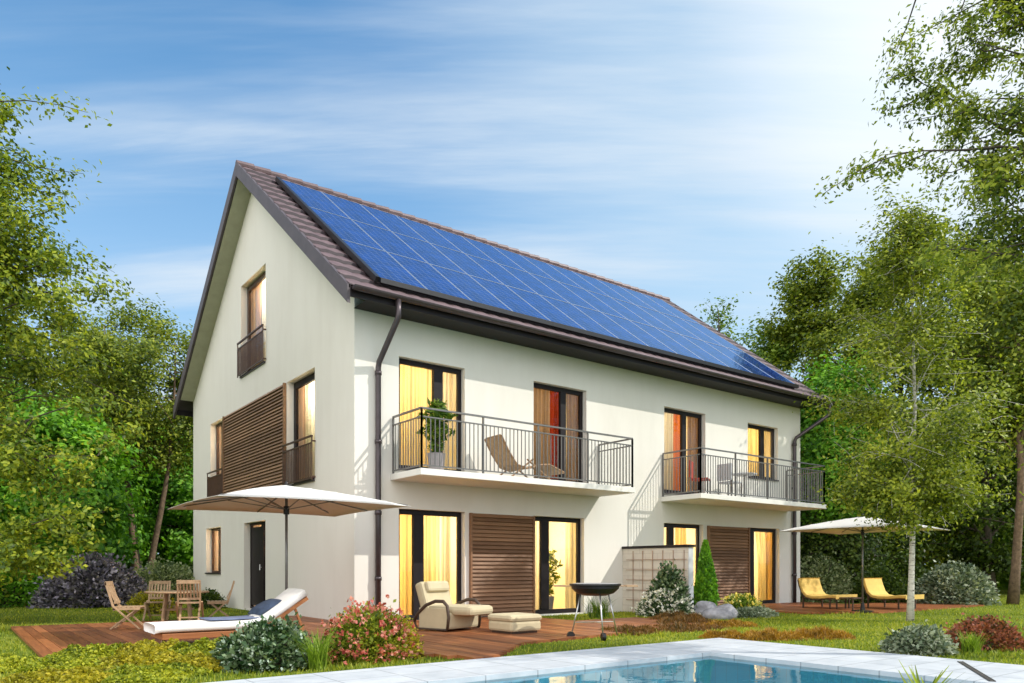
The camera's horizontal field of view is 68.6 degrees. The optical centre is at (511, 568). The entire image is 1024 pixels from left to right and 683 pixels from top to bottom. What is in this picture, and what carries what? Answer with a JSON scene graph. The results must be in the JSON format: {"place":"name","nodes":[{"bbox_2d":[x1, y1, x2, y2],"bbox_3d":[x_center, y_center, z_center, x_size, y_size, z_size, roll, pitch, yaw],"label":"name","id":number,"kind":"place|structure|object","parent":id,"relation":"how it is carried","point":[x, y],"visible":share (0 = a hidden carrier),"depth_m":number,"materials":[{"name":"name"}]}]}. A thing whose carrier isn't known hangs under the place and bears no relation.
{"place":"outdoors","nodes":[
{"label":"outdoors","id":0,"kind":"place"},
{"bbox_2d":[0,586,1023,682],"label":"lawn","id":1,"kind":"structure","parent":0,"point":[16,636],"depth_m":14.17,"materials":[{"name":"plant"}]},
{"bbox_2d":[0,652,39,672],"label":"ground cover","id":2,"kind":"object","parent":1,"relation":"on","point":[10,661],"visible":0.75,"depth_m":7.51,"materials":[{"name":"yellow plant"}]},
{"bbox_2d":[0,543,67,607],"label":"hedge shrub","id":3,"kind":"object","parent":1,"relation":"on","point":[15,599],"visible":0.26,"depth_m":19.88,"materials":[{"name":"green plant"}]},
{"bbox_2d":[0,666,114,682],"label":"ground cover","id":4,"kind":"object","parent":1,"relation":"on","point":[81,674],"visible":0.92,"depth_m":6.50,"materials":[{"name":"yellow plant"}]},
{"bbox_2d":[11,652,116,673],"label":"ground cover","id":5,"kind":"object","parent":1,"relation":"on","point":[69,661],"visible":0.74,"depth_m":7.29,"materials":[{"name":"yellow plant"}]},
{"bbox_2d":[0,66,159,601],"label":"overhanging tree","id":6,"kind":"object","parent":1,"relation":"on","point":[16,296],"visible":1,"depth_m":12.56,"materials":[{"name":"green plant"}]},
{"bbox_2d":[0,389,165,601],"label":"garden tree","id":7,"kind":"object","parent":1,"relation":"on","point":[70,430],"visible":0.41,"depth_m":22.38,"materials":[{"name":"green plant"}]},
{"bbox_2d":[0,287,166,565],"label":"garden tree","id":8,"kind":"object","parent":1,"relation":"on","point":[55,357],"visible":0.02,"depth_m":33.30,"materials":[{"name":"green plant"}]},
{"bbox_2d":[47,642,125,657],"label":"ground cover","id":9,"kind":"object","parent":1,"relation":"on","point":[91,650],"visible":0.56,"depth_m":8.12,"materials":[{"name":"yellow plant"}]},
{"bbox_2d":[25,550,150,608],"bbox_3d":[-11.258,0.277,20.161,3.139,1.598,2.742,0,0,-37],"label":"purple shrub","id":10,"kind":"object","parent":1,"relation":"on","point":[91,580],"visible":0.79,"depth_m":19.50,"materials":[{"name":"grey plant"}]},
{"bbox_2d":[0,346,179,585],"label":"garden tree","id":11,"kind":"object","parent":1,"relation":"on","point":[123,523],"visible":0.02,"depth_m":27.65,"materials":[{"name":"green plant"}]},
{"bbox_2d":[3,290,192,570],"bbox_3d":[-13.544,-4.306,25.519,8.193,10.837,7.351,0,0,-11],"label":"tree","id":12,"kind":"object","parent":1,"relation":"on","point":[167,452],"visible":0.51,"depth_m":25.38,"materials":[{"name":"green plant"}]},
{"bbox_2d":[91,646,181,668],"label":"ground cover","id":13,"kind":"object","parent":1,"relation":"on","point":[138,657],"visible":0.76,"depth_m":7.49,"materials":[{"name":"yellow plant"}]},
{"bbox_2d":[114,638,179,653],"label":"ground cover","id":14,"kind":"object","parent":1,"relation":"on","point":[151,643],"visible":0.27,"depth_m":8.40,"materials":[{"name":"yellow plant"}]},
{"bbox_2d":[122,589,179,613],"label":"shrub","id":15,"kind":"object","parent":1,"relation":"on","point":[141,599],"visible":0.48,"depth_m":16.75,"materials":[{"name":"green plant"}]},
{"bbox_2d":[117,425,192,574],"bbox_3d":[-14.882,-2.845,33.077,8.895,7.846,7.778,0,0,4],"label":"garden tree","id":16,"kind":"object","parent":1,"relation":"on","point":[177,526],"visible":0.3,"depth_m":31.26,"materials":[{"name":"green plant"}]},
{"bbox_2d":[100,661,212,682],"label":"ground cover","id":17,"kind":"object","parent":1,"relation":"on","point":[155,673],"visible":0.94,"depth_m":6.80,"materials":[{"name":"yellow plant"}]},
{"bbox_2d":[124,554,194,603],"bbox_3d":[-10.409,0.311,22.267,2.799,1.504,2.289,0,0,-37],"label":"shrub","id":18,"kind":"object","parent":1,"relation":"on","point":[170,571],"visible":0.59,"depth_m":22.01,"materials":[{"name":"green plant"}]},
{"bbox_2d":[180,561,192,579],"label":"shrub","id":19,"kind":"object","parent":1,"relation":"on","point":[190,564],"visible":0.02,"depth_m":24.15,"materials":[{"name":"green plant"}]},
{"bbox_2d":[163,636,224,655],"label":"ground cover","id":20,"kind":"object","parent":1,"relation":"on","point":[205,645],"visible":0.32,"depth_m":8.39,"materials":[{"name":"yellow plant"}]},
{"bbox_2d":[164,650,237,671],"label":"ground cover","id":21,"kind":"object","parent":1,"relation":"on","point":[198,659],"visible":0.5,"depth_m":7.38,"materials":[{"name":"yellow plant"}]},
{"bbox_2d":[191,587,227,608],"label":"shrub","id":22,"kind":"object","parent":1,"relation":"on","point":[212,595],"visible":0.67,"depth_m":18.92,"materials":[{"name":"green plant"}]},
{"bbox_2d":[209,612,317,674],"bbox_3d":[-2.526,0.751,7.714,1.159,0.601,1.036,0,0,2],"label":"flowering shrub","id":23,"kind":"object","parent":1,"relation":"on","point":[245,648],"visible":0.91,"depth_m":7.45,"materials":[{"name":"green plant"}]},
{"bbox_2d":[275,626,348,670],"bbox_3d":[-2.023,0.804,7.575,0.812,0.432,0.770,0,0,-37],"label":"grass tuft","id":24,"kind":"object","parent":1,"relation":"on","point":[317,654],"visible":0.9,"depth_m":7.50,"materials":[{"name":"green plant"}]},
{"bbox_2d":[11,615,706,659],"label":"wooden deck","id":25,"kind":"structure","parent":1,"relation":"on","point":[483,640],"depth_m":10.97,"materials":[{"name":"brown wood"}]},
{"bbox_2d":[104,581,144,628],"bbox_3d":[-6.327,0.598,12.278,0.532,0.781,0.459,0,0,-15],"label":"garden chair","id":26,"kind":"object","parent":25,"relation":"on","point":[110,588],"visible":0.99,"depth_m":12.14,"materials":[{"name":"brown wood"}]},
{"bbox_2d":[142,581,171,620],"bbox_3d":[-7.018,0.638,14.855,0.459,0.781,0.532,0,0,-15],"label":"garden chair","id":27,"kind":"object","parent":25,"relation":"on","point":[147,602],"visible":0.83,"depth_m":14.97,"materials":[{"name":"brown wood"}]},
{"bbox_2d":[144,590,208,620],"bbox_3d":[-6.396,0.718,14.328,1.140,0.571,1.140,0,0,-37],"label":"garden table","id":28,"kind":"object","parent":25,"relation":"on","point":[164,609],"visible":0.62,"depth_m":14.17,"materials":[{"name":"brown wood"}]},
{"bbox_2d":[175,580,203,620],"bbox_3d":[-5.890,0.598,13.712,0.459,0.781,0.532,0,0,-19],"label":"garden chair","id":29,"kind":"object","parent":25,"relation":"on","point":[186,582],"visible":0.94,"depth_m":13.55,"materials":[{"name":"brown wood"}]},
{"bbox_2d":[207,580,234,616],"bbox_3d":[-5.911,0.638,15.225,0.532,0.781,0.459,0,0,-21],"label":"garden chair","id":30,"kind":"object","parent":25,"relation":"on","point":[222,602],"visible":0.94,"depth_m":15.07,"materials":[{"name":"brown wood"}]},
{"bbox_2d":[143,588,308,642],"bbox_3d":[-3.812,0.635,10.104,1.981,0.710,0.680,0,0,-37],"label":"sun lounger","id":31,"kind":"object","parent":25,"relation":"on","point":[292,599],"visible":0.62,"depth_m":9.75,"materials":[{"name":"white fabric"}]},
{"bbox_2d":[199,614,260,620],"bbox_3d":[-3.774,0.639,10.182,0.780,0.082,0.542,0,0,-37],"label":"towel","id":32,"kind":"object","parent":31,"relation":"on","point":[229,618],"visible":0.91,"depth_m":10.09,"materials":[{"name":"blue fabric"}]},
{"bbox_2d":[248,599,281,615],"bbox_3d":[-3.440,0.545,10.520,0.420,0.156,0.580,-32,19,-32],"label":"pillow","id":33,"kind":"object","parent":32,"relation":"on","point":[263,607],"visible":0.69,"depth_m":10.37,"materials":[{"name":"blue fabric"}]},
{"bbox_2d":[169,481,410,621],"bbox_3d":[-3.298,-0.150,10.964,2.660,2.260,2.660,0,0,-37],"label":"patio umbrella","id":34,"kind":"object","parent":25,"relation":"on","point":[285,499],"visible":0.82,"depth_m":11.15,"materials":[{"name":"fabric"}]},
{"bbox_2d":[413,581,492,630],"bbox_3d":[-0.920,0.585,11.994,1.131,0.761,0.856,0,0,35],"label":"lounge armchair","id":35,"kind":"object","parent":25,"relation":"on","point":[438,610],"visible":1,"depth_m":11.83,"materials":[{"name":"leather"}]},
{"bbox_2d":[488,612,541,633],"bbox_3d":[0.040,0.838,11.530,0.630,0.285,0.610,0,0,-39],"label":"footstool","id":36,"kind":"object","parent":25,"relation":"on","point":[514,623],"visible":1,"depth_m":11.33,"materials":[{"name":"leather"}]},
{"bbox_2d":[549,550,563,608],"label":"potted plant","id":37,"kind":"object","parent":25,"relation":"on","point":[554,562],"visible":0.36,"depth_m":16.84,"materials":[{"name":"green plant"}]},
{"bbox_2d":[553,583,637,640],"bbox_3d":[1.212,0.617,10.934,1.232,0.804,0.750,0,0,22],"label":"barbecue","id":38,"kind":"object","parent":25,"relation":"on","point":[596,589],"visible":0.99,"depth_m":10.71,"materials":[{"name":"black metal"}]},
{"bbox_2d":[320,594,422,664],"bbox_3d":[-1.564,0.674,8.448,1.019,0.762,1.338,0,0,41],"label":"flowering shrub","id":39,"kind":"object","parent":1,"relation":"on","point":[353,621],"visible":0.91,"depth_m":8.16,"materials":[{"name":"pink plant"}]},
{"bbox_2d":[361,612,424,660],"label":"shrub","id":40,"kind":"object","parent":1,"relation":"on","point":[417,641],"visible":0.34,"depth_m":8.40,"materials":[{"name":"green plant"}]},
{"bbox_2d":[173,160,837,620],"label":"semi detached house","id":41,"kind":"structure","parent":1,"relation":"on","point":[337,338],"depth_m":16.72,"materials":[{"name":"beige paint"}]},
{"bbox_2d":[205,528,220,573],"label":"window","id":42,"kind":"structure","parent":41,"relation":"in","point":[216,533],"depth_m":21.23,"materials":[{"name":"clear glass"}]},
{"bbox_2d":[216,422,221,474],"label":"window","id":43,"kind":"structure","parent":41,"relation":"in","point":[218,427],"depth_m":21.00,"materials":[{"name":"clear glass"}]},
{"bbox_2d":[239,271,265,378],"bbox_3d":[-6.329,-5.917,18.404,0.379,2.345,2.558,0,0,-37],"label":"window","id":44,"kind":"structure","parent":41,"relation":"in","point":[256,292],"depth_m":18.48,"materials":[{"name":"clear glass"}]},
{"bbox_2d":[250,521,264,607],"bbox_3d":[-6.051,-0.091,18.182,0.301,2.158,1.848,0,0,-37],"label":"door","id":45,"kind":"structure","parent":41,"relation":"in","point":[257,530],"depth_m":18.23,"materials":[{"name":"grey metal"}]},
{"bbox_2d":[288,372,314,485],"bbox_3d":[-4.496,-2.907,15.960,0.378,2.325,2.268,0,0,-37],"label":"window","id":46,"kind":"structure","parent":41,"relation":"in","point":[304,389],"depth_m":15.92,"materials":[{"name":"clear glass"}]},
{"bbox_2d":[399,358,460,470],"bbox_3d":[-1.571,-2.937,14.659,1.613,2.185,0.419,0,0,-37],"label":"window","id":47,"kind":"structure","parent":41,"relation":"in","point":[418,381],"depth_m":14.67,"materials":[{"name":"yellow glass"}]},
{"bbox_2d":[399,509,460,619],"bbox_3d":[-1.689,-0.093,14.693,1.468,2.163,0.319,0,0,-37],"label":"window","id":48,"kind":"structure","parent":41,"relation":"in","point":[417,528],"depth_m":14.52,"materials":[{"name":"yellow glass"}]},
{"bbox_2d":[415,397,457,469],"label":"potted plant","id":49,"kind":"object","parent":41,"relation":"on","point":[437,404],"visible":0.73,"depth_m":13.59,"materials":[{"name":"green plant"}]},
{"bbox_2d":[484,434,563,479],"bbox_3d":[0.266,-2.169,15.130,1.591,0.852,0.620,0,0,-35],"label":"deck chair","id":50,"kind":"object","parent":41,"relation":"on","point":[508,455],"visible":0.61,"depth_m":14.87,"materials":[{"name":"brown wood"}]},
{"bbox_2d":[535,516,579,613],"bbox_3d":[0.979,-0.093,16.663,1.661,2.163,0.271,0,0,-37],"label":"window","id":51,"kind":"structure","parent":41,"relation":"in","point":[572,525],"depth_m":16.46,"materials":[{"name":"yellow glass"}]},
{"bbox_2d":[534,383,582,482],"bbox_3d":[0.993,-2.966,16.685,1.706,2.168,0.289,0,0,-37],"label":"window","id":52,"kind":"structure","parent":41,"relation":"in","point":[552,404],"depth_m":16.72,"materials":[{"name":"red glass"}]},
{"bbox_2d":[664,523,698,574],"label":"window","id":53,"kind":"structure","parent":41,"relation":"in","point":[674,534],"depth_m":19.21,"materials":[{"name":"yellow glass"}]},
{"bbox_2d":[664,408,701,494],"bbox_3d":[4.372,-2.942,19.128,1.849,2.195,0.439,0,0,-37],"label":"window","id":54,"kind":"structure","parent":41,"relation":"in","point":[674,420],"depth_m":19.11,"materials":[{"name":"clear glass"}]},
{"bbox_2d":[689,460,710,493],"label":"patio chair","id":55,"kind":"object","parent":41,"relation":"on","point":[693,479],"visible":0.55,"depth_m":18.33,"materials":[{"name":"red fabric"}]},
{"bbox_2d":[717,463,741,496],"bbox_3d":[5.514,-2.195,19.010,0.454,0.880,0.440,0,0,-37],"label":"patio chair","id":56,"kind":"object","parent":41,"relation":"on","point":[722,472],"visible":0.68,"depth_m":18.90,"materials":[{"name":"metal"}]},
{"bbox_2d":[733,472,756,496],"bbox_3d":[6.004,-2.100,19.378,0.640,0.690,0.640,0,0,-37],"label":"balcony table","id":57,"kind":"object","parent":41,"relation":"on","point":[750,473],"visible":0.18,"depth_m":19.35,"materials":[{"name":"metal"}]},
{"bbox_2d":[750,528,775,603],"bbox_3d":[7.028,-0.093,21.212,1.840,2.163,0.290,0,0,-37],"label":"window","id":58,"kind":"structure","parent":41,"relation":"in","point":[765,538],"depth_m":21.36,"materials":[{"name":"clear glass"}]},
{"bbox_2d":[748,424,778,481],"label":"window","id":59,"kind":"structure","parent":41,"relation":"in","point":[760,439],"depth_m":21.06,"materials":[{"name":"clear glass"}]},
{"bbox_2d":[16,407,1023,589],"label":"woodland","id":60,"kind":"object","parent":1,"relation":"on","point":[1001,583],"depth_m":34.59,"materials":[{"name":"green plant"}]},
{"bbox_2d":[585,596,617,618],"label":"grass tuft","id":61,"kind":"object","parent":1,"relation":"on","point":[596,612],"visible":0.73,"depth_m":15.23,"materials":[{"name":"green plant"}]},
{"bbox_2d":[599,623,669,635],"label":"heather","id":62,"kind":"object","parent":1,"relation":"on","point":[640,629],"visible":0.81,"depth_m":11.75,"materials":[{"name":"brown plant"}]},
{"bbox_2d":[622,544,694,612],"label":"privacy wall","id":63,"kind":"structure","parent":1,"relation":"on","point":[641,564],"depth_m":16.94,"materials":[{"name":"glass"}]},
{"bbox_2d":[630,584,700,616],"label":"flowering shrub","id":64,"kind":"object","parent":1,"relation":"on","point":[661,595],"visible":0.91,"depth_m":15.49,"materials":[{"name":"white plant"}]},
{"bbox_2d":[645,558,696,615],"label":"rhododendron","id":65,"kind":"object","parent":1,"relation":"on","point":[666,580],"visible":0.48,"depth_m":15.74,"materials":[{"name":"green plant"}]},
{"bbox_2d":[648,609,709,619],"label":"heather","id":66,"kind":"object","parent":1,"relation":"on","point":[676,613],"visible":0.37,"depth_m":14.70,"materials":[{"name":"brown plant"}]},
{"bbox_2d":[655,614,715,623],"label":"heather","id":67,"kind":"object","parent":1,"relation":"on","point":[678,618],"visible":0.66,"depth_m":13.64,"materials":[{"name":"brown plant"}]},
{"bbox_2d":[653,620,730,632],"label":"heather","id":68,"kind":"object","parent":1,"relation":"on","point":[683,627],"visible":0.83,"depth_m":12.36,"materials":[{"name":"brown plant"}]},
{"bbox_2d":[693,601,716,614],"bbox_3d":[4.156,0.859,16.082,0.664,0.337,0.499,0,0,-29],"label":"boulder","id":69,"kind":"object","parent":1,"relation":"on","point":[701,606],"visible":0.37,"depth_m":15.93,"materials":[{"name":"grey stone"}]},
{"bbox_2d":[694,539,719,605],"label":"cypress","id":70,"kind":"object","parent":1,"relation":"on","point":[706,585],"visible":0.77,"depth_m":16.66,"materials":[{"name":"green plant"}]},
{"bbox_2d":[701,607,733,619],"bbox_3d":[4.158,0.907,15.177,0.727,0.241,0.453,0,0,45],"label":"boulder","id":71,"kind":"object","parent":1,"relation":"on","point":[717,613],"visible":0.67,"depth_m":15.01,"materials":[{"name":"grey stone"}]},
{"bbox_2d":[697,628,746,639],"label":"heather","id":72,"kind":"object","parent":1,"relation":"on","point":[729,634],"visible":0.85,"depth_m":10.93,"materials":[{"name":"brown plant"}]},
{"bbox_2d":[695,292,751,345],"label":"garden tree","id":73,"kind":"object","parent":1,"relation":"on","point":[721,325],"visible":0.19,"depth_m":35.85,"materials":[{"name":"green plant"}]},
{"bbox_2d":[716,604,738,617],"bbox_3d":[4.430,0.883,15.543,0.511,0.315,0.400,0,0,37],"label":"boulder","id":74,"kind":"object","parent":1,"relation":"on","point":[731,608],"visible":0.31,"depth_m":15.41,"materials":[{"name":"grey stone"}]},
{"bbox_2d":[704,619,761,627],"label":"heather","id":75,"kind":"object","parent":1,"relation":"on","point":[733,622],"visible":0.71,"depth_m":13.00,"materials":[{"name":"brown plant"}]},
{"bbox_2d":[720,592,763,607],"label":"flowering shrub","id":76,"kind":"object","parent":1,"relation":"on","point":[738,600],"visible":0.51,"depth_m":16.44,"materials":[{"name":"yellow plant"}]},
{"bbox_2d":[735,605,783,617],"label":"juniper","id":77,"kind":"object","parent":1,"relation":"on","point":[755,611],"visible":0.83,"depth_m":15.46,"materials":[{"name":"green plant"}]},
{"bbox_2d":[730,307,811,375],"bbox_3d":[12.180,-5.607,36.011,7.986,13.402,8.986,0,0,-37],"label":"garden tree","id":78,"kind":"object","parent":1,"relation":"on","point":[776,351],"visible":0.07,"depth_m":34.74,"materials":[{"name":"green plant"}]},
{"bbox_2d":[741,627,810,640],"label":"heather","id":79,"kind":"object","parent":1,"relation":"on","point":[769,633],"visible":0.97,"depth_m":10.63,"materials":[{"name":"brown plant"}]},
{"bbox_2d":[749,231,889,562],"bbox_3d":[13.430,-6.711,33.059,9.567,15.639,8.666,0,0,-37],"label":"garden tree","id":80,"kind":"object","parent":1,"relation":"on","point":[805,297],"visible":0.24,"depth_m":32.76,"materials":[{"name":"green plant"}]},
{"bbox_2d":[793,625,855,639],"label":"heather","id":81,"kind":"object","parent":1,"relation":"on","point":[822,633],"visible":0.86,"depth_m":10.85,"materials":[{"name":"brown plant"}]},
{"bbox_2d":[800,547,859,602],"bbox_3d":[9.534,0.188,23.047,2.344,1.747,2.065,0,0,-37],"label":"shrub","id":82,"kind":"object","parent":1,"relation":"on","point":[836,580],"visible":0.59,"depth_m":22.60,"materials":[{"name":"green plant"}]},
{"bbox_2d":[794,341,908,594],"bbox_3d":[10.348,-2.932,23.796,4.711,8.052,5.395,0,0,-11],"label":"garden tree","id":83,"kind":"object","parent":1,"relation":"on","point":[812,440],"visible":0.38,"depth_m":23.06,"materials":[{"name":"green plant"}]},
{"bbox_2d":[800,479,928,600],"bbox_3d":[10.413,-1.235,24.048,5.538,4.635,5.392,0,0,-37],"label":"garden tree","id":84,"kind":"object","parent":1,"relation":"on","point":[851,553],"visible":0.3,"depth_m":23.23,"materials":[{"name":"green plant"}]},
{"bbox_2d":[762,602,984,613],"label":"deck","id":85,"kind":"structure","parent":1,"relation":"on","point":[816,608],"depth_m":18.86,"materials":[{"name":"brown wood"}]},
{"bbox_2d":[797,578,856,608],"bbox_3d":[7.793,0.607,18.594,0.780,0.745,1.167,0,0,-29],"label":"lounge chair","id":86,"kind":"object","parent":85,"relation":"on","point":[811,588],"visible":0.91,"depth_m":18.82,"materials":[{"name":"fabric"}]},
{"bbox_2d":[836,597,861,609],"bbox_3d":[8.094,0.835,18.008,0.480,0.290,0.480,0,0,-37],"label":"side table","id":87,"kind":"object","parent":85,"relation":"on","point":[852,598],"visible":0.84,"depth_m":17.84,"materials":[{"name":"wood"}]},
{"bbox_2d":[780,514,947,612],"bbox_3d":[8.054,-0.130,17.228,2.660,2.260,2.660,0,0,-37],"label":"patio umbrella","id":88,"kind":"object","parent":85,"relation":"on","point":[845,526],"visible":0.78,"depth_m":17.21,"materials":[{"name":"fabric"}]},
{"bbox_2d":[861,578,923,609],"bbox_3d":[9.331,0.607,18.422,0.780,0.745,1.167,0,0,-32],"label":"lounge chair","id":89,"kind":"object","parent":85,"relation":"on","point":[874,588],"visible":0.93,"depth_m":18.59,"materials":[{"name":"fabric"}]},
{"bbox_2d":[850,563,907,602],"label":"shrub","id":90,"kind":"object","parent":1,"relation":"on","point":[893,584],"visible":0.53,"depth_m":21.81,"materials":[{"name":"green plant"}]},
{"bbox_2d":[800,423,963,589],"bbox_3d":[12.571,-2.367,27.289,6.935,6.949,6.271,0,0,-37],"label":"garden tree","id":91,"kind":"object","parent":1,"relation":"on","point":[904,565],"visible":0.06,"depth_m":26.06,"materials":[{"name":"green plant"}]},
{"bbox_2d":[790,165,1015,576],"bbox_3d":[15.554,-7.017,30.161,10.006,16.205,9.547,0,0,-37],"label":"garden tree","id":92,"kind":"object","parent":1,"relation":"on","point":[822,341],"visible":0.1,"depth_m":29.29,"materials":[{"name":"green plant"}]},
{"bbox_2d":[792,175,1023,621],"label":"birch","id":93,"kind":"object","parent":1,"relation":"on","point":[930,492],"visible":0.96,"depth_m":14.00,"materials":[{"name":"green plant"}]},
{"bbox_2d":[876,619,959,656],"bbox_3d":[4.855,0.830,8.996,0.925,0.438,0.835,0,0,-1],"label":"shrub","id":94,"kind":"object","parent":1,"relation":"on","point":[919,639],"visible":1,"depth_m":8.80,"materials":[{"name":"green plant"}]},
{"bbox_2d":[814,0,1023,295],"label":"overhanging tree","id":95,"kind":"object","parent":1,"relation":"on","point":[994,177],"visible":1,"depth_m":8.50,"materials":[{"name":"green plant"}]},
{"bbox_2d":[836,235,1023,604],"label":"garden tree","id":96,"kind":"object","parent":1,"relation":"on","point":[1008,306],"visible":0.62,"depth_m":20.79,"materials":[{"name":"green plant"}]},
{"bbox_2d":[875,194,1023,595],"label":"garden tree","id":97,"kind":"object","parent":1,"relation":"on","point":[995,558],"visible":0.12,"depth_m":27.46,"materials":[{"name":"green plant"}]},
{"bbox_2d":[914,554,1001,605],"bbox_3d":[12.509,0.328,21.329,2.667,1.470,2.454,0,0,-37],"label":"shrub","id":98,"kind":"object","parent":1,"relation":"on","point":[942,582],"visible":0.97,"depth_m":20.70,"materials":[{"name":"green plant"}]},
{"bbox_2d":[905,347,1023,588],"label":"garden tree","id":99,"kind":"object","parent":1,"relation":"on","point":[1006,537],"visible":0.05,"depth_m":30.19,"materials":[{"name":"green plant"}]},
{"bbox_2d":[954,630,994,654],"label":"grass tuft","id":100,"kind":"object","parent":1,"relation":"on","point":[970,644],"visible":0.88,"depth_m":8.93,"materials":[{"name":"green plant"}]},
{"bbox_2d":[941,612,1023,651],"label":"shrub","id":101,"kind":"object","parent":1,"relation":"on","point":[1001,636],"visible":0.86,"depth_m":9.33,"materials":[{"name":"red plant"}]},
{"bbox_2d":[0,0,1023,559],"label":"sky","id":102,"kind":"structure","parent":0,"point":[678,150],"materials":[{"name":"blue"}]},
{"bbox_2d":[207,638,1023,682],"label":"paving","id":103,"kind":"structure","parent":0,"point":[825,659],"depth_m":7.81,"materials":[{"name":"grey stone"}]},
{"bbox_2d":[490,658,914,682],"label":"pool","id":104,"kind":"structure","parent":103,"relation":"in","point":[709,670],"depth_m":8.21,"materials":[{"name":"liquid"}]},
{"bbox_2d":[957,661,995,681],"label":"drain grate","id":105,"kind":"object","parent":103,"relation":"on","point":[978,672],"visible":1,"depth_m":7.16,"materials":[{"name":"black metal"}]},
{"bbox_2d":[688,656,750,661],"bbox_3d":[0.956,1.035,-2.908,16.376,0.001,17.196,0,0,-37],"label":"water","id":106,"kind":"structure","parent":0,"point":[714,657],"depth_m":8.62,"materials":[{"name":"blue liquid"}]},
{"bbox_2d":[886,659,968,682],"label":"pool plant","id":107,"kind":"object","parent":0,"point":[917,680],"visible":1,"depth_m":5.28,"materials":[{"name":"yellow plant"}]}
]}

